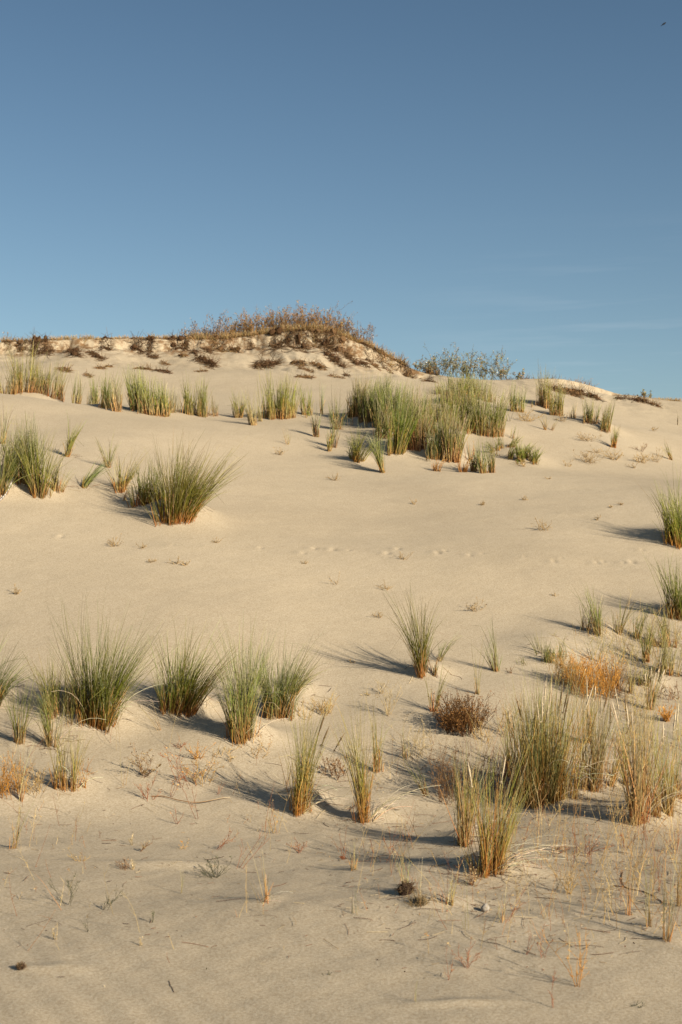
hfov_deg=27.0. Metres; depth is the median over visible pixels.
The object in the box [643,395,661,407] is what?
sod clump
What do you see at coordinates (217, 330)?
scrub plant
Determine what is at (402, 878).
marram tuft
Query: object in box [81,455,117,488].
marram tuft
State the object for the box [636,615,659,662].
marram tuft
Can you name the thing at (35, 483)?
marram tuft
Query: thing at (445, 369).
bare shrub
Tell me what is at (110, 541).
dry sprig
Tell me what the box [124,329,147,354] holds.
sod clump
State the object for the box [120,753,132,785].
marram tuft
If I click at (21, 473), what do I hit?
marram tuft
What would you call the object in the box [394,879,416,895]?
root clod
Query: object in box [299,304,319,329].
scrub plant
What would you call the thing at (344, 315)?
scrub plant
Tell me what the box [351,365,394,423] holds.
marram tuft
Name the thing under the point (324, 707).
dry weed
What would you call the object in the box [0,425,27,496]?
marram tuft
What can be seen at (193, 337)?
dry tussock
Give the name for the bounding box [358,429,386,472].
marram tuft
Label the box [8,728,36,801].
marram tuft
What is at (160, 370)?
sod clump
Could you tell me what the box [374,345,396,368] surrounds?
sod clump
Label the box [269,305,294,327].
scrub plant
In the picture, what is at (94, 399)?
marram tuft
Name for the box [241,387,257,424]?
marram tuft
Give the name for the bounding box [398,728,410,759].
marram tuft
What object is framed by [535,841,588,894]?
dry weed
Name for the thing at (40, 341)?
sod clump
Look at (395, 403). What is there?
marram tuft
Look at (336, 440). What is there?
marram tuft
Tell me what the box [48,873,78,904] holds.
green weed
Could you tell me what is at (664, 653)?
marram tuft
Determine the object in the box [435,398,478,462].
marram tuft
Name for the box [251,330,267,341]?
dry tussock
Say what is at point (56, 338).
dry tussock
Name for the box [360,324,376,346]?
scrub plant
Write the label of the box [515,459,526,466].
dry weed
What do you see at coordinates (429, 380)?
sod clump
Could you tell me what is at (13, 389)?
marram tuft
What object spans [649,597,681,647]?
marram tuft
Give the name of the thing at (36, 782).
dry weed
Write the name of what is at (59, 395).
marram tuft
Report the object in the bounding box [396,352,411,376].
sod clump
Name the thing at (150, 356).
sod clump
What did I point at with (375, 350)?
sod clump
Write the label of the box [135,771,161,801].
withered weed
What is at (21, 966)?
root clod
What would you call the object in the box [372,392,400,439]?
marram tuft
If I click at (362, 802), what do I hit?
marram tuft
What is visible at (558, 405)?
marram tuft
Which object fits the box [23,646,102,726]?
marram tuft
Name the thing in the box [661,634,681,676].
marram tuft
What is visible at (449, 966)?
red twig weed
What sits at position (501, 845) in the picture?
marram tuft
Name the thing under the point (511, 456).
marram tuft
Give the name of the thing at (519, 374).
bare shrub
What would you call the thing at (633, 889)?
crooked stick
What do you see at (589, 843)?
red twig weed
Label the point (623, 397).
sod clump
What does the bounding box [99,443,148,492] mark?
marram tuft
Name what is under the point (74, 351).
sod clump
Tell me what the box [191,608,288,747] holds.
marram tuft
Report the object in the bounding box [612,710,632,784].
marram tuft
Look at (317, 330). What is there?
sod clump
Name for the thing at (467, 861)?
marram tuft
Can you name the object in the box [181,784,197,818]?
red twig weed
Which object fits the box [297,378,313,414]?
marram tuft
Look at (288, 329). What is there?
dry tussock
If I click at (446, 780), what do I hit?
brown shrub
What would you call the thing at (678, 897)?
marram tuft
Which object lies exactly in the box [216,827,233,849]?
red twig weed
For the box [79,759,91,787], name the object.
orange weed
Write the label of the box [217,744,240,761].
dry weed
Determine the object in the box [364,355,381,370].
sod clump
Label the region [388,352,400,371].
sod clump
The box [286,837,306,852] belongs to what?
red twig weed
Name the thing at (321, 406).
marram tuft
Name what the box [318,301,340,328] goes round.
scrub plant
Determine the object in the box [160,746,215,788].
withered weed
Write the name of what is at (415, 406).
marram tuft
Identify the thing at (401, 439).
marram tuft
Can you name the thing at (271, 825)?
dry weed
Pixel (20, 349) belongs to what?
sod clump
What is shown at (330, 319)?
scrub plant
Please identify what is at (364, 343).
sod clump
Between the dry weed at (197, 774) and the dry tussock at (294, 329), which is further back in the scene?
the dry tussock at (294, 329)
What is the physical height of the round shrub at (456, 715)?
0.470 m
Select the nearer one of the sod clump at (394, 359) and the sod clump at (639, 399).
the sod clump at (639, 399)
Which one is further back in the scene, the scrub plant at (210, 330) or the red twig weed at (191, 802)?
the scrub plant at (210, 330)
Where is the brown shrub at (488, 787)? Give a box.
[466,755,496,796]
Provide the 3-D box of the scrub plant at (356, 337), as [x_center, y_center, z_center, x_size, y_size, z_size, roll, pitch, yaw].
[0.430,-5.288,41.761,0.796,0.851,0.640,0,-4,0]
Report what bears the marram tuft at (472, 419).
on the ground
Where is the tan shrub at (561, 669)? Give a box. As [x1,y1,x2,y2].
[543,646,580,686]
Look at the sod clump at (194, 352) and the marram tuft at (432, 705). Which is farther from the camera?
the sod clump at (194, 352)
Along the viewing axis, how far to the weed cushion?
8.23 m
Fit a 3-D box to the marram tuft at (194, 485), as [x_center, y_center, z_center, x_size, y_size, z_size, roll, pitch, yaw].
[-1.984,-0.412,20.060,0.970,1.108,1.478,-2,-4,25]
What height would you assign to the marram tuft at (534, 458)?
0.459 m
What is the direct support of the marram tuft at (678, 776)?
on the ground
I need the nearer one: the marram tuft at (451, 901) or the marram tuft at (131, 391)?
the marram tuft at (451, 901)
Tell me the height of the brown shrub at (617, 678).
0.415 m
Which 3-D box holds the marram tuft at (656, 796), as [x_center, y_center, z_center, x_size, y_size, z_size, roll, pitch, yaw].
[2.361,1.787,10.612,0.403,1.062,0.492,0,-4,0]
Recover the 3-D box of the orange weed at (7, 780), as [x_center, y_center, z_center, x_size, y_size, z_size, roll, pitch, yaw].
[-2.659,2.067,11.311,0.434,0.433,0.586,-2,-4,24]
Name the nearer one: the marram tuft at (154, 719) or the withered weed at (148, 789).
the withered weed at (148, 789)
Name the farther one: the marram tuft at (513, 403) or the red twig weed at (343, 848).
the marram tuft at (513, 403)
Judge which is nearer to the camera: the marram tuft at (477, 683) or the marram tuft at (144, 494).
the marram tuft at (477, 683)
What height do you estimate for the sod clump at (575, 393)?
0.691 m
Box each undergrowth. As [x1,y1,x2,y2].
[0,691,681,962]
[499,683,681,935]
[549,594,681,754]
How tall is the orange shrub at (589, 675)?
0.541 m
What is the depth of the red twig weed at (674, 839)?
9.77 m
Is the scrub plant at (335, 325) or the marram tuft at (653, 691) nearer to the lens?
the marram tuft at (653, 691)
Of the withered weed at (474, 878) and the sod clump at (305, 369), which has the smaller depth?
the withered weed at (474, 878)
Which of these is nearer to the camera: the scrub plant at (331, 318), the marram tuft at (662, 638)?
the marram tuft at (662, 638)
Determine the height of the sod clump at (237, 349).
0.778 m
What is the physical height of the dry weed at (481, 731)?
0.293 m
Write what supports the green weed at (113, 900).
on the ground
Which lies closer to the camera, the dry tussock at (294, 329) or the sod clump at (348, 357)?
the sod clump at (348, 357)
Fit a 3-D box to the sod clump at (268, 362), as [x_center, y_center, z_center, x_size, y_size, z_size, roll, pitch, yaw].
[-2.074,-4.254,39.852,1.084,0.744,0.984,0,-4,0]
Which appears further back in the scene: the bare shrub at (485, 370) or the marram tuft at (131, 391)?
the bare shrub at (485, 370)
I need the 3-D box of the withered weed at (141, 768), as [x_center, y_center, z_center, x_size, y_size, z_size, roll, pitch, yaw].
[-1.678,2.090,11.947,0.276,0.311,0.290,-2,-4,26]
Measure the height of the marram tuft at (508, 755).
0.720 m
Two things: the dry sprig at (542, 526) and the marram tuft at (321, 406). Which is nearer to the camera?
the dry sprig at (542, 526)
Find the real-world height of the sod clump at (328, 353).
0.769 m
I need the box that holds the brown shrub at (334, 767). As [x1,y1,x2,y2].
[316,752,353,780]
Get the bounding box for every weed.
[0,750,35,799]
[10,755,56,797]
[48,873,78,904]
[67,854,89,860]
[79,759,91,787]
[103,886,127,909]
[115,857,128,869]
[129,742,161,777]
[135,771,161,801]
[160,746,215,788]
[177,747,223,786]
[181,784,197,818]
[186,739,211,760]
[197,855,231,878]
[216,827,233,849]
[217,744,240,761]
[236,819,272,868]
[251,733,271,757]
[266,810,278,832]
[284,701,314,720]
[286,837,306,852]
[307,691,339,715]
[334,827,346,859]
[370,684,401,715]
[375,679,388,693]
[383,821,397,852]
[386,715,436,756]
[442,946,453,977]
[452,937,482,967]
[463,863,478,885]
[471,717,491,743]
[477,744,522,798]
[488,691,522,736]
[506,885,526,921]
[512,404,540,421]
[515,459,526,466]
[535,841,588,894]
[536,923,554,956]
[541,927,590,986]
[549,840,570,853]
[549,966,559,1007]
[554,410,567,420]
[571,826,613,853]
[572,450,601,463]
[577,431,601,441]
[583,821,598,863]
[598,450,623,459]
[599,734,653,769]
[618,827,645,847]
[634,454,653,462]
[640,806,648,839]
[643,447,662,461]
[649,831,666,889]
[653,817,681,853]
[654,702,677,721]
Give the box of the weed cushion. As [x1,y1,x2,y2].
[403,888,433,907]
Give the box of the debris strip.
[0,476,14,500]
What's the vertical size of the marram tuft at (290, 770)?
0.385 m
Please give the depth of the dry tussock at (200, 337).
42.12 m
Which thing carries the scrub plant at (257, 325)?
on the ground
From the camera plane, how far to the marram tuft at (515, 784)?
11.54 m
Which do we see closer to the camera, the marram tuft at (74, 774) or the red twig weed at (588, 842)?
the red twig weed at (588, 842)
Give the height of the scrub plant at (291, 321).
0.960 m
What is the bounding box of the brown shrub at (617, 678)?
[596,656,644,691]
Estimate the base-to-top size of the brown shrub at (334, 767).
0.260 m
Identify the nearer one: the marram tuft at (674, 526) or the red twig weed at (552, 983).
the red twig weed at (552, 983)
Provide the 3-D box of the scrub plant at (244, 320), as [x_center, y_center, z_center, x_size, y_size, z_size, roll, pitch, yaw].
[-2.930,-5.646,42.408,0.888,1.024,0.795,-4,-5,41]
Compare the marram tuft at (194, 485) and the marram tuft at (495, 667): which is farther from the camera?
the marram tuft at (194, 485)
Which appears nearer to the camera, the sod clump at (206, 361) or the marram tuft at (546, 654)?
the marram tuft at (546, 654)
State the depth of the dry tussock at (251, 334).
41.98 m
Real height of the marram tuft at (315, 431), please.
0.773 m
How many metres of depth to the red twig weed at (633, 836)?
9.91 m
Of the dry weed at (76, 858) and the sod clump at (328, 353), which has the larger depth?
the sod clump at (328, 353)
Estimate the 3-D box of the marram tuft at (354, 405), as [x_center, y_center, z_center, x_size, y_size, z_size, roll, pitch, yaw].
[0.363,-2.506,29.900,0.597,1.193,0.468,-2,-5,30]
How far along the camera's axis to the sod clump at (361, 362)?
40.23 m
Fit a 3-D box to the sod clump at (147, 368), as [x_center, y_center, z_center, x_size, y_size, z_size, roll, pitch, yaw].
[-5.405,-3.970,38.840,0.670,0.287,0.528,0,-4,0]
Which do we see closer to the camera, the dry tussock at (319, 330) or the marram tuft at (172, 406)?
the marram tuft at (172, 406)
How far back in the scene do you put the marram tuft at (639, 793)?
10.64 m
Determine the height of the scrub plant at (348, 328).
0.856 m
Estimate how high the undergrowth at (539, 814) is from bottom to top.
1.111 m
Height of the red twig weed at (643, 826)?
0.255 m
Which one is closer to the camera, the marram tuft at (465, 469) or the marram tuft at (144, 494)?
the marram tuft at (144, 494)
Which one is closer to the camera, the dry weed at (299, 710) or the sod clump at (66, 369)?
the dry weed at (299, 710)
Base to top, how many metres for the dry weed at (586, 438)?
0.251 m
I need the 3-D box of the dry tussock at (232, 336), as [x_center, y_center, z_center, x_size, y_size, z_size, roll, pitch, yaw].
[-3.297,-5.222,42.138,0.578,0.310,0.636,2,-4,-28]
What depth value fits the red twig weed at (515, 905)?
7.92 m
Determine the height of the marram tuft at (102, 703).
1.371 m
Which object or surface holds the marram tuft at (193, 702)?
on the ground
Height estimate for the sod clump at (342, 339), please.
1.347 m
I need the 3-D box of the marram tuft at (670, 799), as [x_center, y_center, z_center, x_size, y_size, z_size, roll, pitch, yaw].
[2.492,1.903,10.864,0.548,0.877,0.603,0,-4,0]
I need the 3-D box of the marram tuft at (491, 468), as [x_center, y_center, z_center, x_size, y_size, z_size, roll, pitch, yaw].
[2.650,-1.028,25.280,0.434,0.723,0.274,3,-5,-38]
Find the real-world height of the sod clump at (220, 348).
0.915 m
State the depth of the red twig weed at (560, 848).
9.74 m
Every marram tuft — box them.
[0,368,18,394]
[0,397,21,443]
[0,413,41,478]
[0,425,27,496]
[0,618,31,705]
[1,341,46,393]
[1,660,43,744]
[4,411,58,488]
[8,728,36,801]
[9,424,73,498]
[9,804,32,848]
[20,683,104,746]
[22,356,57,396]
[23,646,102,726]
[31,358,71,401]
[39,726,62,788]
[41,587,187,734]
[49,453,76,493]
[49,714,102,791]
[63,415,84,456]
[69,370,87,403]
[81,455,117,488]
[88,371,100,403]
[92,430,116,467]
[98,367,121,408]
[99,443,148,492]
[102,368,124,411]
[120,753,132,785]
[121,363,150,410]
[125,455,175,507]
[130,369,170,416]
[130,430,248,526]
[139,699,160,730]
[144,616,231,715]
[154,455,239,513]
[166,384,179,412]
[172,622,253,717]
[177,369,209,417]
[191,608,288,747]
[208,389,218,416]
[224,625,326,720]
[228,388,246,417]
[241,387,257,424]
[247,853,287,902]
[256,367,310,419]
[256,405,262,421]
[258,690,348,816]
[282,747,298,784]
[286,380,305,416]
[286,657,328,693]
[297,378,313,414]
[307,404,321,437]
[318,383,325,413]
[324,423,338,451]
[325,686,437,823]
[327,381,347,429]
[328,412,340,447]
[344,426,386,462]
[346,369,372,418]
[347,838,357,870]
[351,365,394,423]
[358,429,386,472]
[362,374,410,427]
[364,694,394,771]
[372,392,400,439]
[373,375,422,431]
[377,377,427,455]
[381,581,452,679]
[388,843,409,881]
[396,386,434,434]
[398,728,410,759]
[400,759,430,796]
[403,382,440,451]
[418,385,454,435]
[421,416,456,459]
[424,656,453,711]
[428,378,476,433]
[431,451,446,471]
[433,369,468,395]
[434,379,460,404]
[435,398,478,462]
[437,632,461,661]
[438,722,519,847]
[445,869,458,905]
[449,375,490,432]
[449,797,476,872]
[450,370,481,405]
[457,365,482,396]
[457,456,475,471]
[461,876,468,928]
[462,380,518,438]
[464,734,571,878]
[466,444,477,471]
[471,429,489,473]
[471,635,493,693]
[472,620,502,671]
[476,375,496,402]
[483,439,496,472]
[484,434,528,455]
[494,698,521,776]
[498,886,508,922]
[501,652,613,808]
[501,692,537,797]
[506,439,535,459]
[507,379,526,412]
[512,444,543,464]
[516,628,581,665]
[532,367,554,408]
[538,415,558,429]
[547,374,572,415]
[562,665,632,792]
[568,585,603,636]
[569,402,577,418]
[572,676,602,740]
[576,599,605,631]
[580,632,617,660]
[582,400,603,423]
[589,693,641,787]
[598,659,681,825]
[599,397,615,432]
[609,425,620,447]
[611,597,639,635]
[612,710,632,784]
[624,686,678,817]
[624,811,651,915]
[625,666,637,693]
[629,705,681,816]
[632,603,651,638]
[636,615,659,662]
[638,660,654,686]
[639,601,670,647]
[639,659,671,710]
[641,548,681,619]
[642,464,681,549]
[642,849,669,926]
[647,627,676,673]
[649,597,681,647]
[651,836,681,942]
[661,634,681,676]
[662,440,672,459]
[668,731,681,799]
[672,849,681,906]
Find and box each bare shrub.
[411,354,436,372]
[420,342,466,376]
[422,354,447,375]
[443,342,478,377]
[451,351,482,378]
[470,348,516,379]
[472,359,487,378]
[492,358,510,379]
[512,369,524,379]
[636,389,652,397]
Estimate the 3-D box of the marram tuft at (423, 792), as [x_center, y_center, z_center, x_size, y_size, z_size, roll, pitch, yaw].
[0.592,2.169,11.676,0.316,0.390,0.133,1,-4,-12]
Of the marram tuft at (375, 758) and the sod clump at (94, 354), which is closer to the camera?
the marram tuft at (375, 758)
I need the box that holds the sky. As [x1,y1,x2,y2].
[0,0,681,400]
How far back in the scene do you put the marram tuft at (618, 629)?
16.12 m
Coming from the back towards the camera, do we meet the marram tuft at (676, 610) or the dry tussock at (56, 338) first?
the dry tussock at (56, 338)
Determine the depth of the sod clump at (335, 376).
37.84 m
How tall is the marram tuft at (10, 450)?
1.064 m
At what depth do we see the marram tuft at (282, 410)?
30.15 m
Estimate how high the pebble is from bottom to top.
0.060 m
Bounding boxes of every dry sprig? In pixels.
[11,583,20,593]
[107,533,123,546]
[466,597,486,611]
[533,517,551,530]
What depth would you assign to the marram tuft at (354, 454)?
25.99 m
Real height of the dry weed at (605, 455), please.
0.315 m
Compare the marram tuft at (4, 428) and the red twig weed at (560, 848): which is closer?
the red twig weed at (560, 848)
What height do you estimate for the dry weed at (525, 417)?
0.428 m
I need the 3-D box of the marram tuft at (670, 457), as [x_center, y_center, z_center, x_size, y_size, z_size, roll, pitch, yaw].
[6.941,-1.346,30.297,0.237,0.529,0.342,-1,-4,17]
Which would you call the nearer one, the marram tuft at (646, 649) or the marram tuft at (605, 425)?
the marram tuft at (646, 649)
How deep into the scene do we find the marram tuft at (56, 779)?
11.46 m
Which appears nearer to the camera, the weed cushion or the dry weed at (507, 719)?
the weed cushion
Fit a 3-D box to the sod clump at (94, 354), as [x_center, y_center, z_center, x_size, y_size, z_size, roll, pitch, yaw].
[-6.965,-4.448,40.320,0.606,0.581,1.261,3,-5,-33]
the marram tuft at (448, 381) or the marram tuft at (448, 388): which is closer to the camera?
the marram tuft at (448, 388)
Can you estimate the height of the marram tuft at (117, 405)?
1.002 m
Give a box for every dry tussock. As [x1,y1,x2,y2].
[48,336,65,339]
[79,334,92,341]
[185,330,202,343]
[191,331,207,339]
[200,334,213,341]
[222,332,237,338]
[243,330,261,336]
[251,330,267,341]
[281,323,297,335]
[286,324,302,330]
[311,324,325,341]
[381,347,395,358]
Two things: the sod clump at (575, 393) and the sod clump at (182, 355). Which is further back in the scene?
the sod clump at (182, 355)
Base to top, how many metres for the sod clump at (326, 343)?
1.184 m
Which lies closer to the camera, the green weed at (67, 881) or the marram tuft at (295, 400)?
the green weed at (67, 881)
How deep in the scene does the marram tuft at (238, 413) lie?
30.50 m
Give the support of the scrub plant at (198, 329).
on the ground
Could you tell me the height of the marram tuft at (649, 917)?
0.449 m
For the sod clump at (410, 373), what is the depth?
41.40 m
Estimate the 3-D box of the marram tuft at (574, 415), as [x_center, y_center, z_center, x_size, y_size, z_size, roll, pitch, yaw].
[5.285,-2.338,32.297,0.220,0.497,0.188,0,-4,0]
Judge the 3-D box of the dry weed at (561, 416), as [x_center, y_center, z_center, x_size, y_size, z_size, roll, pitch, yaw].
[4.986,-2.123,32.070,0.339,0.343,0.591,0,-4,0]
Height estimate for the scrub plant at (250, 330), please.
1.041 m
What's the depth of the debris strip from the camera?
20.44 m
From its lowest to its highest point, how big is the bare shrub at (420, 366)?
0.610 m
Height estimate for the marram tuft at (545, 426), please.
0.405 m
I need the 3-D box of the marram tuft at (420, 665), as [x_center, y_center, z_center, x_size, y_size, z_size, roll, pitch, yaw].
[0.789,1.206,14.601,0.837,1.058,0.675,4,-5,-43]
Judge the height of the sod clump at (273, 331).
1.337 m
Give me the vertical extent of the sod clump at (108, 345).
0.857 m
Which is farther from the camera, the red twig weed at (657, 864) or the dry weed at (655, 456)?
the dry weed at (655, 456)
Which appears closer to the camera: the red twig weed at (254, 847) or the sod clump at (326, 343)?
the red twig weed at (254, 847)
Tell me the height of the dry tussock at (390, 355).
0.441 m
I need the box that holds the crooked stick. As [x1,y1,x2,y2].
[614,872,662,902]
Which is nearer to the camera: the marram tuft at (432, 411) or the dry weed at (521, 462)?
the dry weed at (521, 462)
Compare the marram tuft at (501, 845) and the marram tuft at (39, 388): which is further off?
the marram tuft at (39, 388)
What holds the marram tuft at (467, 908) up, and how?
on the ground
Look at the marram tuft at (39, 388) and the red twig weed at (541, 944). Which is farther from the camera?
the marram tuft at (39, 388)
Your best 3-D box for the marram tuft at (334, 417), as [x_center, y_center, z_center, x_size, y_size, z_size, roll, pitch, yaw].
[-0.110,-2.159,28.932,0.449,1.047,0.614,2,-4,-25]
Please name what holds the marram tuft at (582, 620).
on the ground
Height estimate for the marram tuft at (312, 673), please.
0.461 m
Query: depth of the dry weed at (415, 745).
12.65 m
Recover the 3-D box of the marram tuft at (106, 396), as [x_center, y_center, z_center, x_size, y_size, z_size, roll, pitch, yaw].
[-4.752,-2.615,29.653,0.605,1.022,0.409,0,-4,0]
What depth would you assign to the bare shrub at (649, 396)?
40.66 m
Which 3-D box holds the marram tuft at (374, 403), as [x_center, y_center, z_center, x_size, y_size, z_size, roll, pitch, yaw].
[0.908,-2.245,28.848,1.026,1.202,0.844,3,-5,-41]
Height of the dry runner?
0.044 m
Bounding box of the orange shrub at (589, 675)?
[553,649,628,699]
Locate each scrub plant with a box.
[180,322,196,338]
[186,315,208,337]
[202,310,224,338]
[209,313,230,336]
[219,314,240,334]
[231,307,259,335]
[239,309,260,336]
[243,309,271,334]
[255,311,277,330]
[263,304,286,328]
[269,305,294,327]
[276,301,306,330]
[279,300,314,326]
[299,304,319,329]
[307,307,333,329]
[309,308,339,328]
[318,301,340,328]
[323,311,345,333]
[335,302,357,331]
[339,316,361,339]
[344,320,367,342]
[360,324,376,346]
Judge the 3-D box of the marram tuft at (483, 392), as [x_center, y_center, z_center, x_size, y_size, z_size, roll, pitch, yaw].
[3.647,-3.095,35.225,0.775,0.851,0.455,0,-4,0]
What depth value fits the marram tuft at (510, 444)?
28.03 m
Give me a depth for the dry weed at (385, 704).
13.62 m
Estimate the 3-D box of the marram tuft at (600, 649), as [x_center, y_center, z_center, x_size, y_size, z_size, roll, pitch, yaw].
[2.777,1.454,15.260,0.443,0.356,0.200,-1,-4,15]
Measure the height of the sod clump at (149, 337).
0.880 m
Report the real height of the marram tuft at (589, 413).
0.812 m
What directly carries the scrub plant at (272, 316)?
on the ground
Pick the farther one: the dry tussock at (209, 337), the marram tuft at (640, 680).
the dry tussock at (209, 337)
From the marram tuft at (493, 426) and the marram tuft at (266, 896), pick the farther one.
the marram tuft at (493, 426)
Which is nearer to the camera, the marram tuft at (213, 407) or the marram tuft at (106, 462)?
the marram tuft at (106, 462)
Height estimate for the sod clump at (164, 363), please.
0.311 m
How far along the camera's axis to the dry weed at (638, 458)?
28.94 m
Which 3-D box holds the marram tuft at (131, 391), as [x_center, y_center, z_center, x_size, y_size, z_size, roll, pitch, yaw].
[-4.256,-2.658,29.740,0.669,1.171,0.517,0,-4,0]
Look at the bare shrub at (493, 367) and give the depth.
40.80 m
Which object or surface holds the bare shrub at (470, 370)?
on the ground
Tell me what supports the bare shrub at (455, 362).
on the ground
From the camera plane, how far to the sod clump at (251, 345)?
41.70 m
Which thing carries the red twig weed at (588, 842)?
on the ground
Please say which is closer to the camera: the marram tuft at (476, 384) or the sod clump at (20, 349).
the marram tuft at (476, 384)
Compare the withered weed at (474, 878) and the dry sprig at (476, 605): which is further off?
the dry sprig at (476, 605)
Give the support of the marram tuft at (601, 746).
on the ground
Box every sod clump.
[1,334,29,352]
[23,329,61,356]
[54,362,73,372]
[59,339,85,358]
[83,349,106,361]
[93,361,107,369]
[94,328,118,350]
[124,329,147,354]
[133,363,152,370]
[142,332,161,352]
[143,348,159,358]
[151,366,173,373]
[157,359,170,365]
[162,329,193,352]
[174,351,190,357]
[188,346,201,355]
[188,352,221,369]
[199,339,217,354]
[206,328,230,351]
[223,333,243,353]
[244,336,258,349]
[251,351,284,369]
[255,319,291,354]
[276,325,299,350]
[282,322,318,352]
[288,356,310,366]
[295,372,315,379]
[298,366,316,372]
[304,323,325,348]
[307,357,331,370]
[313,321,337,352]
[315,322,358,357]
[321,344,342,365]
[327,373,345,378]
[329,353,346,367]
[346,350,362,366]
[356,358,371,368]
[357,336,376,361]
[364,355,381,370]
[371,347,384,362]
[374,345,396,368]
[380,362,393,373]
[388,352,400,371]
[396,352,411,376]
[400,360,419,378]
[423,376,437,382]
[546,381,589,398]
[571,382,605,401]
[614,394,632,399]
[627,393,649,404]
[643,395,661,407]
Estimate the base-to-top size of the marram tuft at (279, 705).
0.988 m
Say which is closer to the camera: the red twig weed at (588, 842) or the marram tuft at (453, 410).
the red twig weed at (588, 842)
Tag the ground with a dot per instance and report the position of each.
(272, 519)
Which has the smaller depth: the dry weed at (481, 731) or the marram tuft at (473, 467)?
the dry weed at (481, 731)
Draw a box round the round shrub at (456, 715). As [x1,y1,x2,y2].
[426,689,497,736]
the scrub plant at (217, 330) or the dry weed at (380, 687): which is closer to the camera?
the dry weed at (380, 687)
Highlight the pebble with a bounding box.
[481,903,489,911]
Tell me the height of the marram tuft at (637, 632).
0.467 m
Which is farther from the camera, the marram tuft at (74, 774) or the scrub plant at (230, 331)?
the scrub plant at (230, 331)
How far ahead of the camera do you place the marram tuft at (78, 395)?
30.98 m
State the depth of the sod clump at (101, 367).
38.40 m
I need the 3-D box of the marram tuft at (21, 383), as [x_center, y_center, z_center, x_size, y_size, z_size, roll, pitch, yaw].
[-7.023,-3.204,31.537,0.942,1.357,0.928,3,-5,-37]
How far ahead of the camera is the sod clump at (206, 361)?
40.00 m
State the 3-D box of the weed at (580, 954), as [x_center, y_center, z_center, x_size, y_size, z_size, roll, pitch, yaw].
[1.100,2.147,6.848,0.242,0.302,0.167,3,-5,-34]
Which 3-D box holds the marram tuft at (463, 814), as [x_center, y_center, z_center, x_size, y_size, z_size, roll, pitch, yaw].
[0.966,1.921,10.027,0.532,0.898,0.645,-3,-5,37]
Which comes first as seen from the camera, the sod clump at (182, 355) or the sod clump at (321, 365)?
the sod clump at (321, 365)
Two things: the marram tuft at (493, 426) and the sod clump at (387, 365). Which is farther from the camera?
the sod clump at (387, 365)
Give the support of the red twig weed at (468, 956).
on the ground
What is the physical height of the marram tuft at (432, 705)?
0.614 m
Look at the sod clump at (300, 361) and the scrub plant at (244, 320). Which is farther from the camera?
the scrub plant at (244, 320)
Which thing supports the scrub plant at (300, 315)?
on the ground
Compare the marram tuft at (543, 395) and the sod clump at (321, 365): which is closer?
the marram tuft at (543, 395)
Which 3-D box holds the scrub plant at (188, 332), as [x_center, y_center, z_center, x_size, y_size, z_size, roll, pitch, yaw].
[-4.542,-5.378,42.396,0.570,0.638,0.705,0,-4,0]
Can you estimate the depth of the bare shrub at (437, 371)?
41.65 m
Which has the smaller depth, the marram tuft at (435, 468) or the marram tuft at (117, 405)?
the marram tuft at (435, 468)
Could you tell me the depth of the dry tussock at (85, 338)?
41.91 m
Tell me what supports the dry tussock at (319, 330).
on the ground
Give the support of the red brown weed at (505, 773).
on the ground
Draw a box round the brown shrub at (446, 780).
[422,738,489,804]
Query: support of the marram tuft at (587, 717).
on the ground
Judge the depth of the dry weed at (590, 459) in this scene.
28.33 m
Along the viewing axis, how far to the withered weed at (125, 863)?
9.33 m
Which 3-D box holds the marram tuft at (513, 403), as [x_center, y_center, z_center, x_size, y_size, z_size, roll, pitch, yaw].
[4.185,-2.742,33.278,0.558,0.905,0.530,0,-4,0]
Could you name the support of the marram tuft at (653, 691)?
on the ground
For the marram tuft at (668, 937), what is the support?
on the ground
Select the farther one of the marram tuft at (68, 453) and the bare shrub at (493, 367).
the bare shrub at (493, 367)
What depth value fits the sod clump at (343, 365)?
39.82 m
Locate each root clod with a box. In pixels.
[15,961,26,969]
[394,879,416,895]
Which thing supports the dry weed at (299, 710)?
on the ground
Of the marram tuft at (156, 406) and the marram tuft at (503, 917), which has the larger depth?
the marram tuft at (156, 406)
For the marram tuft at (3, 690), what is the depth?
13.29 m
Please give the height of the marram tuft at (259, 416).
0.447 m
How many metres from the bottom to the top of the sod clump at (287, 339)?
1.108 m
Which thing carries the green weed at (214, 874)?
on the ground
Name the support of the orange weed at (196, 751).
on the ground
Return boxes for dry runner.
[151,795,229,802]
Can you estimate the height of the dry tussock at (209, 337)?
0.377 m
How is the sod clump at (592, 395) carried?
on the ground
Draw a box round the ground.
[0,331,681,1023]
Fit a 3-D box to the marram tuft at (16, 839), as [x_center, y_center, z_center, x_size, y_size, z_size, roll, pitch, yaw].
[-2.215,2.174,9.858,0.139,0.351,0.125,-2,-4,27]
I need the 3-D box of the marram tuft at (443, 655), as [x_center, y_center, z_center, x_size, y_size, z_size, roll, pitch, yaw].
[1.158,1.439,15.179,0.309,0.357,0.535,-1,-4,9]
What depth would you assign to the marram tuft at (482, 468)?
25.18 m
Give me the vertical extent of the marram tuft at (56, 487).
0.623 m
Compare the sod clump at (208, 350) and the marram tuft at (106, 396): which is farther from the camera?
the sod clump at (208, 350)
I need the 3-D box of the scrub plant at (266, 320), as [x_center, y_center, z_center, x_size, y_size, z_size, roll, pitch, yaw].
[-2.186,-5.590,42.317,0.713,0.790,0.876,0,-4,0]

